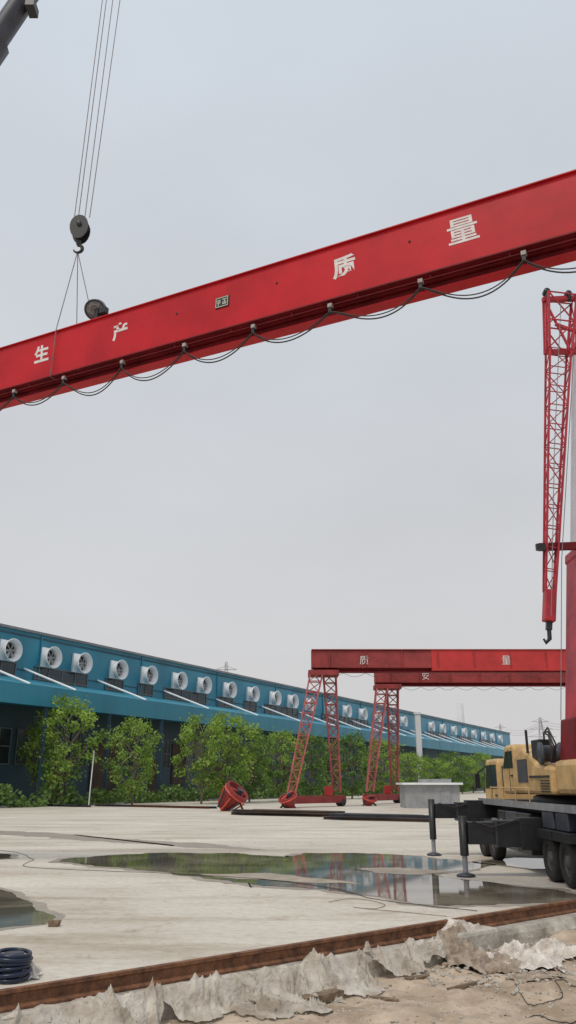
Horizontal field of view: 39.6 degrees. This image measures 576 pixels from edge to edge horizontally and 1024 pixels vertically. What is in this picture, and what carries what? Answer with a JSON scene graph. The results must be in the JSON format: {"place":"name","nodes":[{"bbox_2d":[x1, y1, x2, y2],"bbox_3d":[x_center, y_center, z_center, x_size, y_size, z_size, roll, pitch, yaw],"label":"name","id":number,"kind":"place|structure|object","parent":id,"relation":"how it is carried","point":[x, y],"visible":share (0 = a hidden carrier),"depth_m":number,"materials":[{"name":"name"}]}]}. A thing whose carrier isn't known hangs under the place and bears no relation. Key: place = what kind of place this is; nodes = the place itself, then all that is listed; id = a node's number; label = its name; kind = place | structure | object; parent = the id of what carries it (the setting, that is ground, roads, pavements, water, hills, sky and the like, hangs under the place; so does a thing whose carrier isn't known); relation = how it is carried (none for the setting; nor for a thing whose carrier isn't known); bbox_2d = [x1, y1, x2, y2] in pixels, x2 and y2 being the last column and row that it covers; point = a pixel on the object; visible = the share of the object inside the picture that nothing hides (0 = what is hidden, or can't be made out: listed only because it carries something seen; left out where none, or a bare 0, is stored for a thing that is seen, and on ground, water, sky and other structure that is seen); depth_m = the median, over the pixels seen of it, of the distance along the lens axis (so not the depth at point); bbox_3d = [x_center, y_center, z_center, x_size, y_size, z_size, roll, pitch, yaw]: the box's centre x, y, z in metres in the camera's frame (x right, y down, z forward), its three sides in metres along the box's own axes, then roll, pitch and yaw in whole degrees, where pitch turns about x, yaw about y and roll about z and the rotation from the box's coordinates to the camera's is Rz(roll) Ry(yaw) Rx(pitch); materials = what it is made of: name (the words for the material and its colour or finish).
{"place":"outdoors","nodes":[
{"label":"outdoors","id":0,"kind":"place"},
{"bbox_2d":[0,0,38,65],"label":"crane boom","id":1,"kind":"object","parent":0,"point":[14,14],"visible":1,"depth_m":26.01,"materials":[{"name":"grey metal"}]},
{"bbox_2d":[78,0,106,214],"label":"hoist rope","id":2,"kind":"object","parent":1,"relation":"hanging from","point":[92,109],"visible":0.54,"depth_m":23.31,"materials":[{"name":"metal"}]},
{"bbox_2d":[89,1,119,217],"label":"hoist rope","id":3,"kind":"object","parent":1,"relation":"hanging from","point":[104,110],"visible":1,"depth_m":23.29,"materials":[{"name":"metal"}]},
{"bbox_2d":[74,0,102,215],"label":"hoist rope","id":4,"kind":"object","parent":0,"point":[88,110],"visible":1,"depth_m":23.18,"materials":[{"name":"metal"}]},
{"bbox_2d":[85,0,112,215],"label":"hoist rope","id":5,"kind":"object","parent":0,"point":[98,110],"visible":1,"depth_m":23.17,"materials":[{"name":"metal"}]},
{"bbox_2d":[70,215,89,253],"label":"hook block","id":6,"kind":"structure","parent":5,"relation":"hanging from","point":[79,228],"depth_m":21.80,"materials":[{"name":"black paint"}]},
{"bbox_2d":[50,253,88,380],"bbox_3d":[-5.542,-5.231,21.078,0.752,3.885,0.772,-10,-21,27],"label":"wire sling","id":7,"kind":"object","parent":6,"relation":"hanging from","point":[77,255],"visible":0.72,"depth_m":21.39,"materials":[{"name":"metal"}]},
{"bbox_2d":[0,169,575,410],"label":"crane girder","id":8,"kind":"object","parent":7,"relation":"hanging from","point":[508,235],"visible":1,"depth_m":17.08,"materials":[{"name":"metal"}]},
{"bbox_2d":[84,299,108,318],"bbox_3d":[-4.893,-5.188,20.575,0.653,0.657,0.581,0,-19,0],"label":"cable reel","id":9,"kind":"object","parent":8,"relation":"on","point":[94,308],"visible":0.9,"depth_m":20.43,"materials":[{"name":"grey metal"}]},
{"bbox_2d":[0,790,575,988],"bbox_3d":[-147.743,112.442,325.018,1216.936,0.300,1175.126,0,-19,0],"label":"concrete yard","id":10,"kind":"structure","parent":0,"point":[116,920],"depth_m":18.84,"materials":[{"name":"concrete"}]},
{"bbox_2d":[0,947,32,983],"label":"hose coil","id":11,"kind":"object","parent":10,"relation":"on","point":[15,962],"visible":1,"depth_m":9.70,"materials":[{"name":"blue plastic"}]},
{"bbox_2d":[21,961,44,976],"bbox_3d":[-3.240,5.684,9.986,0.338,0.202,0.479,0,-19,0],"label":"plastic bag","id":12,"kind":"object","parent":10,"relation":"on","point":[35,970],"visible":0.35,"depth_m":9.99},
{"bbox_2d":[0,887,68,931],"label":"wet patch","id":13,"kind":"object","parent":10,"relation":"on","point":[62,917],"visible":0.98,"depth_m":15.14,"materials":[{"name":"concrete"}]},
{"bbox_2d":[0,889,56,928],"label":"puddle water","id":14,"kind":"structure","parent":13,"relation":"on","point":[16,909],"depth_m":14.88,"materials":[{"name":"liquid"}]},
{"bbox_2d":[16,722,55,794],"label":"tree","id":15,"kind":"object","parent":10,"relation":"on","point":[29,762],"visible":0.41,"depth_m":88.81,"materials":[{"name":"green plant"}]},
{"bbox_2d":[0,803,90,806],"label":"steel beam stack","id":16,"kind":"object","parent":10,"relation":"on","point":[64,805],"visible":0.52,"depth_m":79.93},
{"bbox_2d":[48,920,60,926],"bbox_3d":[-3.941,6.945,13.504,0.193,0.098,0.147,0,-19,0],"label":"wood plank","id":17,"kind":"object","parent":10,"relation":"on","point":[54,923],"visible":1,"depth_m":13.45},
{"bbox_2d":[20,693,109,801],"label":"tree","id":18,"kind":"object","parent":10,"relation":"on","point":[63,768],"visible":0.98,"depth_m":84.00,"materials":[{"name":"green plant"}]},
{"bbox_2d":[88,750,94,804],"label":"tree stake","id":19,"kind":"object","parent":10,"relation":"on","point":[91,776],"visible":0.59,"depth_m":82.55,"materials":[{"name":"white paint"}]},
{"bbox_2d":[99,714,163,804],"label":"tree","id":20,"kind":"object","parent":10,"relation":"on","point":[130,787],"visible":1,"depth_m":85.74,"materials":[{"name":"green plant"}]},
{"bbox_2d":[0,830,270,851],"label":"wet patch","id":21,"kind":"object","parent":10,"relation":"on","point":[111,840],"visible":1,"depth_m":33.37,"materials":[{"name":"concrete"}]},
{"bbox_2d":[95,804,217,808],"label":"steel beam stack","id":22,"kind":"object","parent":10,"relation":"on","point":[170,806],"visible":0.94,"depth_m":76.95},
{"bbox_2d":[170,712,237,803],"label":"tree","id":23,"kind":"object","parent":10,"relation":"on","point":[189,728],"visible":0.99,"depth_m":90.48,"materials":[{"name":"green plant"}]},
{"bbox_2d":[195,709,264,795],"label":"tree","id":24,"kind":"object","parent":10,"relation":"on","point":[238,721],"visible":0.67,"depth_m":93.43,"materials":[{"name":"green plant"}]},
{"bbox_2d":[217,781,247,810],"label":"cable reel","id":25,"kind":"object","parent":10,"relation":"on","point":[233,794],"visible":0.94,"depth_m":67.45,"materials":[{"name":"red paint"}]},
{"bbox_2d":[0,779,471,807],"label":"hedge","id":26,"kind":"object","parent":10,"relation":"on","point":[104,796],"visible":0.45,"depth_m":90.46,"materials":[{"name":"green plant"}]},
{"bbox_2d":[0,850,476,910],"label":"ground cable","id":27,"kind":"object","parent":10,"relation":"on","point":[251,878],"visible":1,"depth_m":19.85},
{"bbox_2d":[220,722,280,801],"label":"tree","id":28,"kind":"object","parent":10,"relation":"on","point":[248,789],"visible":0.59,"depth_m":98.66,"materials":[{"name":"green plant"}]},
{"bbox_2d":[0,623,510,803],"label":"factory building","id":29,"kind":"structure","parent":10,"relation":"on","point":[40,670],"depth_m":110.37,"materials":[{"name":"blue paint"}]},
{"bbox_2d":[0,727,12,764],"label":"ground floor window","id":30,"kind":"structure","parent":29,"relation":"in","point":[5,733],"depth_m":88.38,"materials":[{"name":"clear glass"}]},
{"bbox_2d":[0,660,16,675],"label":"window","id":31,"kind":"structure","parent":29,"relation":"in","point":[11,671],"depth_m":90.45,"materials":[{"name":"black glass"}]},
{"bbox_2d":[14,729,47,764],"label":"ground floor window","id":32,"kind":"structure","parent":29,"relation":"in","point":[21,734],"depth_m":90.59,"materials":[{"name":"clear glass"}]},
{"bbox_2d":[48,757,67,802],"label":"roller door","id":33,"kind":"structure","parent":29,"relation":"in","point":[66,758],"depth_m":94.22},
{"bbox_2d":[33,666,87,687],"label":"window","id":34,"kind":"structure","parent":29,"relation":"in","point":[65,680],"depth_m":97.66,"materials":[{"name":"black glass"}]},
{"bbox_2d":[70,733,88,766],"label":"ground floor window","id":35,"kind":"structure","parent":29,"relation":"in","point":[81,736],"depth_m":98.45,"materials":[{"name":"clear glass"}]},
{"bbox_2d":[88,738,118,801],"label":"roller door","id":36,"kind":"structure","parent":29,"relation":"in","point":[97,775],"depth_m":101.28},
{"bbox_2d":[105,677,123,692],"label":"window","id":37,"kind":"structure","parent":29,"relation":"in","point":[109,680],"depth_m":105.66,"materials":[{"name":"black glass"}]},
{"bbox_2d":[118,737,145,767],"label":"ground floor window","id":38,"kind":"structure","parent":29,"relation":"in","point":[129,763],"depth_m":106.48,"materials":[{"name":"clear glass"}]},
{"bbox_2d":[137,683,153,696],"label":"window","id":39,"kind":"structure","parent":29,"relation":"in","point":[144,692],"depth_m":111.23,"materials":[{"name":"black glass"}]},
{"bbox_2d":[147,760,157,794],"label":"roller door","id":40,"kind":"structure","parent":29,"relation":"in","point":[153,786],"depth_m":109.83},
{"bbox_2d":[161,739,170,768],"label":"ground floor window","id":41,"kind":"structure","parent":29,"relation":"in","point":[166,744],"depth_m":113.07,"materials":[{"name":"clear glass"}]},
{"bbox_2d":[170,743,185,799],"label":"roller door","id":42,"kind":"structure","parent":29,"relation":"in","point":[176,749],"depth_m":114.85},
{"bbox_2d":[164,687,206,704],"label":"window","id":43,"kind":"structure","parent":29,"relation":"in","point":[196,699],"depth_m":119.34,"materials":[{"name":"black glass"}]},
{"bbox_2d":[185,741,209,769],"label":"ground floor window","id":44,"kind":"structure","parent":29,"relation":"in","point":[194,756],"depth_m":118.48,"materials":[{"name":"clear glass"}]},
{"bbox_2d":[211,763,225,796],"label":"roller door","id":45,"kind":"structure","parent":29,"relation":"in","point":[217,768],"depth_m":123.94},
{"bbox_2d":[217,696,232,708],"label":"window","id":46,"kind":"structure","parent":29,"relation":"in","point":[219,704],"depth_m":128.25,"materials":[{"name":"black glass"}]},
{"bbox_2d":[244,700,256,711],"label":"window","id":47,"kind":"structure","parent":29,"relation":"in","point":[249,708],"depth_m":134.90,"materials":[{"name":"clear glass"}]},
{"bbox_2d":[244,750,262,796],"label":"roller door","id":48,"kind":"structure","parent":29,"relation":"in","point":[254,777],"depth_m":133.19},
{"bbox_2d":[265,747,279,770],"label":"ground floor window","id":49,"kind":"structure","parent":29,"relation":"in","point":[273,768],"depth_m":138.84,"materials":[{"name":"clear glass"}]},
{"bbox_2d":[265,704,297,717],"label":"window","id":50,"kind":"structure","parent":29,"relation":"in","point":[295,715],"depth_m":144.16,"materials":[{"name":"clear glass"}]},
{"bbox_2d":[297,750,320,771],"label":"ground floor window","id":51,"kind":"structure","parent":29,"relation":"in","point":[308,770],"depth_m":151.33,"materials":[{"name":"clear glass"}]},
{"bbox_2d":[321,713,334,722],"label":"window","id":52,"kind":"structure","parent":29,"relation":"in","point":[322,714],"depth_m":159.37,"materials":[{"name":"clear glass"}]},
{"bbox_2d":[323,758,337,792],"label":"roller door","id":53,"kind":"structure","parent":29,"relation":"in","point":[328,768],"depth_m":156.92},
{"bbox_2d":[340,753,360,772],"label":"ground floor window","id":54,"kind":"structure","parent":29,"relation":"in","point":[349,770],"depth_m":165.92,"materials":[{"name":"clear glass"}]},
{"bbox_2d":[340,716,368,727],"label":"window","id":55,"kind":"structure","parent":29,"relation":"in","point":[349,721],"depth_m":170.82,"materials":[{"name":"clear glass"}]},
{"bbox_2d":[377,757,388,773],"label":"ground floor window","id":56,"kind":"structure","parent":29,"relation":"in","point":[379,757],"depth_m":181.39,"materials":[{"name":"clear glass"}]},
{"bbox_2d":[428,731,446,739],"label":"window","id":57,"kind":"structure","parent":29,"relation":"in","point":[432,732],"depth_m":218.00,"materials":[{"name":"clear glass"}]},
{"bbox_2d":[457,735,471,742],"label":"window","id":58,"kind":"structure","parent":29,"relation":"in","point":[458,737],"depth_m":238.84,"materials":[{"name":"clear glass"}]},
{"bbox_2d":[256,725,308,796],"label":"tree","id":59,"kind":"object","parent":10,"relation":"on","point":[280,774],"visible":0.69,"depth_m":104.60,"materials":[{"name":"green plant"}]},
{"bbox_2d":[278,791,296,807],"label":"cable reel","id":60,"kind":"object","parent":10,"relation":"on","point":[287,799],"visible":0.95,"depth_m":74.95,"materials":[{"name":"red paint"}]},
{"bbox_2d":[0,912,575,1019],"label":"concrete kerb","id":61,"kind":"structure","parent":10,"relation":"on","point":[537,931],"depth_m":13.26,"materials":[{"name":"concrete"}]},
{"bbox_2d":[0,947,386,1023],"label":"plastic sheeting","id":62,"kind":"object","parent":61,"relation":"on","point":[278,991],"visible":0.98,"depth_m":9.47,"materials":[{"name":"plastic"}]},
{"bbox_2d":[299,988,343,1003],"bbox_3d":[0.421,6.091,10.034,0.179,0.139,0.740,-15,-24,37],"label":"rock","id":63,"kind":"object","parent":62,"relation":"on","point":[324,996],"visible":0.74,"depth_m":10.01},
{"bbox_2d":[0,899,575,1012],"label":"crane rail","id":64,"kind":"object","parent":61,"relation":"on","point":[39,994],"visible":0.89,"depth_m":10.29,"materials":[{"name":"metal"}]},
{"bbox_2d":[362,931,444,975],"bbox_3d":[1.899,6.470,11.733,1.751,0.433,0.549,15,-24,-37],"label":"plastic sheeting","id":65,"kind":"object","parent":61,"relation":"on","point":[409,955],"visible":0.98,"depth_m":11.58,"materials":[{"name":"plastic"}]},
{"bbox_2d":[230,809,345,816],"bbox_3d":[0.604,21.740,57.769,11.048,0.395,1.981,-10,-21,27],"label":"steel beam stack","id":66,"kind":"object","parent":10,"relation":"on","point":[310,813],"visible":0.74,"depth_m":57.77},
{"bbox_2d":[284,729,336,795],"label":"tree","id":67,"kind":"object","parent":10,"relation":"on","point":[310,789],"visible":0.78,"depth_m":109.01,"materials":[{"name":"green plant"}]},
{"bbox_2d":[54,852,575,909],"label":"wet patch","id":68,"kind":"object","parent":10,"relation":"on","point":[396,900],"visible":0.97,"depth_m":19.37,"materials":[{"name":"liquid"}]},
{"bbox_2d":[57,852,575,906],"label":"puddle water","id":69,"kind":"structure","parent":68,"relation":"on","point":[434,889],"depth_m":21.48,"materials":[{"name":"liquid"}]},
{"bbox_2d":[207,873,356,884],"bbox_3d":[-0.177,9.192,20.049,1.591,0.001,4.376,17,-25,-41],"label":"silt patch","id":70,"kind":"object","parent":69,"relation":"on","point":[273,876],"visible":1,"depth_m":20.32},
{"bbox_2d":[355,867,445,873],"bbox_3d":[3.071,9.817,21.898,2.458,0.001,1.722,0,-19,0],"label":"silt patch","id":71,"kind":"object","parent":69,"relation":"on","point":[394,870],"visible":1,"depth_m":21.93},
{"bbox_2d":[320,729,381,798],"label":"tree","id":72,"kind":"object","parent":10,"relation":"on","point":[351,759],"visible":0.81,"depth_m":118.59,"materials":[{"name":"green plant"}]},
{"bbox_2d":[362,794,376,805],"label":"cable reel","id":73,"kind":"object","parent":10,"relation":"on","point":[369,800],"visible":0.94,"depth_m":82.59,"materials":[{"name":"red paint"}]},
{"bbox_2d":[323,813,435,821],"bbox_3d":[5.769,19.419,50.902,7.805,0.395,1.577,-10,-21,27],"label":"steel beam stack","id":74,"kind":"object","parent":10,"relation":"on","point":[382,817],"visible":0.88,"depth_m":50.30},
{"bbox_2d":[357,737,407,793],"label":"tree","id":75,"kind":"object","parent":10,"relation":"on","point":[384,777],"visible":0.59,"depth_m":125.11,"materials":[{"name":"green plant"}]},
{"bbox_2d":[330,898,440,915],"bbox_3d":[1.776,7.624,15.410,0.894,0.009,2.762,10,-21,-27],"label":"ground cable","id":76,"kind":"object","parent":10,"relation":"on","point":[380,907],"visible":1,"depth_m":15.30,"materials":[{"name":"metal"}]},
{"bbox_2d":[391,749,434,790],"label":"tree","id":77,"kind":"object","parent":10,"relation":"on","point":[412,769],"visible":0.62,"depth_m":142.27,"materials":[{"name":"green plant"}]},
{"bbox_2d":[402,754,442,782],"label":"tree","id":78,"kind":"object","parent":10,"relation":"on","point":[437,775],"visible":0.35,"depth_m":150.81,"materials":[{"name":"green plant"}]},
{"bbox_2d":[281,649,565,807],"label":"gantry crane","id":79,"kind":"object","parent":10,"relation":"on","point":[329,663],"visible":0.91,"depth_m":82.58,"materials":[{"name":"red paint"}]},
{"bbox_2d":[396,779,462,807],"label":"hut","id":80,"kind":"object","parent":10,"relation":"on","point":[420,793],"visible":0.84,"depth_m":75.46,"materials":[{"name":"white paint"}]},
{"bbox_2d":[413,712,421,776],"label":"white column","id":81,"kind":"structure","parent":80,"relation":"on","point":[418,737],"depth_m":168.39,"materials":[{"name":"concrete"}]},
{"bbox_2d":[441,791,450,802],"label":"door","id":82,"kind":"structure","parent":80,"relation":"in","point":[445,795],"depth_m":75.28,"materials":[{"name":"grey metal"}]},
{"bbox_2d":[420,758,454,778],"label":"tree","id":83,"kind":"object","parent":10,"relation":"on","point":[445,770],"visible":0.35,"depth_m":159.16,"materials":[{"name":"green plant"}]},
{"bbox_2d":[428,750,471,787],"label":"tree","id":84,"kind":"object","parent":10,"relation":"on","point":[456,772],"visible":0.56,"depth_m":168.12,"materials":[{"name":"green plant"}]},
{"bbox_2d":[456,703,464,722],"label":"chimney","id":85,"kind":"object","parent":10,"relation":"on","point":[460,714],"visible":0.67,"depth_m":601.27,"materials":[{"name":"concrete"}]},
{"bbox_2d":[362,673,565,803],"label":"gantry crane","id":86,"kind":"object","parent":10,"relation":"on","point":[387,682],"visible":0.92,"depth_m":94.83,"materials":[{"name":"red paint"}]},
{"bbox_2d":[446,753,483,792],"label":"tree","id":87,"kind":"object","parent":10,"relation":"on","point":[468,760],"visible":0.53,"depth_m":176.55,"materials":[{"name":"green plant"}]},
{"bbox_2d":[456,760,485,792],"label":"tree","id":88,"kind":"object","parent":10,"relation":"on","point":[472,787],"visible":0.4,"depth_m":184.61,"materials":[{"name":"green plant"}]},
{"bbox_2d":[462,750,494,791],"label":"tree","id":89,"kind":"object","parent":10,"relation":"on","point":[484,756],"visible":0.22,"depth_m":194.24,"materials":[{"name":"green plant"}]},
{"bbox_2d":[427,288,575,888],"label":"truck crane","id":90,"kind":"object","parent":10,"relation":"on","point":[527,805],"visible":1,"depth_m":22.03,"materials":[{"name":"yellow metal"}]},
{"bbox_2d":[473,857,544,869],"bbox_3d":[7.653,10.486,23.853,3.913,0.001,3.570,-17,-25,40],"label":"wet patch","id":91,"kind":"object","parent":10,"relation":"on","point":[478,862],"visible":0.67,"depth_m":23.91,"materials":[{"name":"liquid"}]},
{"bbox_2d":[480,857,544,868],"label":"puddle water","id":92,"kind":"structure","parent":91,"relation":"on","point":[534,863],"depth_m":24.16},
{"bbox_2d":[528,717,555,738],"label":"power pylon","id":93,"kind":"object","parent":10,"relation":"on","point":[540,721],"visible":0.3,"depth_m":405.86,"materials":[{"name":"metal"}]},
{"bbox_2d":[0,0,575,744],"label":"sky","id":94,"kind":"structure","parent":0,"point":[354,483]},
{"bbox_2d":[161,930,575,1023],"bbox_3d":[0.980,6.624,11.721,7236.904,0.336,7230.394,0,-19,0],"label":"ground","id":95,"kind":"structure","parent":0,"point":[469,1003],"depth_m":9.88,"materials":[{"name":"soil"}]},
{"bbox_2d":[161,931,575,1023],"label":"pebbles","id":96,"kind":"object","parent":95,"relation":"on","point":[489,978],"visible":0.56,"depth_m":10.63,"materials":[{"name":"gravel"}]},
{"bbox_2d":[371,995,398,1001],"bbox_3d":[1.239,6.181,10.156,0.370,0.043,0.084,-7,-20,20],"label":"wood plank","id":97,"kind":"object","parent":95,"relation":"on","point":[389,999],"visible":1,"depth_m":10.13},
{"bbox_2d":[404,973,429,980],"bbox_3d":[1.810,6.501,11.178,0.388,0.052,0.106,8,-20,-22],"label":"wood plank","id":98,"kind":"object","parent":95,"relation":"on","point":[422,976],"visible":0.97,"depth_m":11.16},
{"bbox_2d":[446,980,479,989],"bbox_3d":[2.346,6.318,10.672,0.568,0.064,0.052,10,-21,-28],"label":"wood plank","id":99,"kind":"object","parent":95,"relation":"on","point":[463,985],"visible":0.94,"depth_m":10.64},
{"bbox_2d":[433,924,520,971],"bbox_3d":[2.888,6.643,12.300,1.273,0.490,1.548,0,-19,0],"label":"crumpled sack","id":100,"kind":"object","parent":95,"relation":"on","point":[458,952],"visible":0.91,"depth_m":12.05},
{"bbox_2d":[438,914,485,950],"bbox_3d":[2.757,6.734,12.777,0.782,0.588,0.882,-15,-24,38],"label":"crumpled sack","id":101,"kind":"object","parent":100,"relation":"on","point":[455,919],"visible":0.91,"depth_m":12.76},
{"bbox_2d":[483,961,523,974],"bbox_3d":[3.146,6.656,11.750,0.686,0.121,0.835,0,-19,0],"label":"crumpled rag","id":102,"kind":"object","parent":100,"relation":"on","point":[504,968],"visible":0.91,"depth_m":11.50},
{"bbox_2d":[458,925,499,948],"bbox_3d":[2.943,6.889,12.761,1.000,0.420,0.350,15,-24,-37],"label":"concrete block","id":103,"kind":"object","parent":95,"relation":"on","point":[484,937],"depth_m":12.71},
{"bbox_2d":[485,967,495,973],"bbox_3d":[2.896,6.580,11.465,0.153,0.105,0.167,0,-19,0],"label":"rubble lump","id":104,"kind":"object","parent":95,"relation":"on","point":[489,970],"visible":0.97,"depth_m":11.41,"materials":[{"name":"stone"}]},
{"bbox_2d":[488,938,565,970],"bbox_3d":[3.542,6.711,12.196,1.191,0.333,1.710,0,-19,0],"label":"plastic sheet","id":105,"kind":"object","parent":95,"relation":"on","point":[531,958],"visible":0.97,"depth_m":11.84,"materials":[{"name":"plastic"}]},
{"bbox_2d":[507,970,564,981],"bbox_3d":[3.345,6.384,10.995,0.670,0.114,0.657,8,-20,-23],"label":"crumpled rag","id":106,"kind":"object","parent":95,"relation":"on","point":[531,975],"visible":1,"depth_m":10.93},
{"bbox_2d":[515,979,575,1005],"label":"wire","id":107,"kind":"object","parent":95,"relation":"on","point":[548,1001],"visible":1,"depth_m":10.16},
{"bbox_2d":[527,1015,575,1023],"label":"wire","id":108,"kind":"object","parent":95,"relation":"on","point":[554,1020],"visible":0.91,"depth_m":9.13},
{"bbox_2d":[533,936,575,961],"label":"plastic sheet","id":109,"kind":"object","parent":95,"relation":"on","point":[554,948],"visible":0.9,"depth_m":12.48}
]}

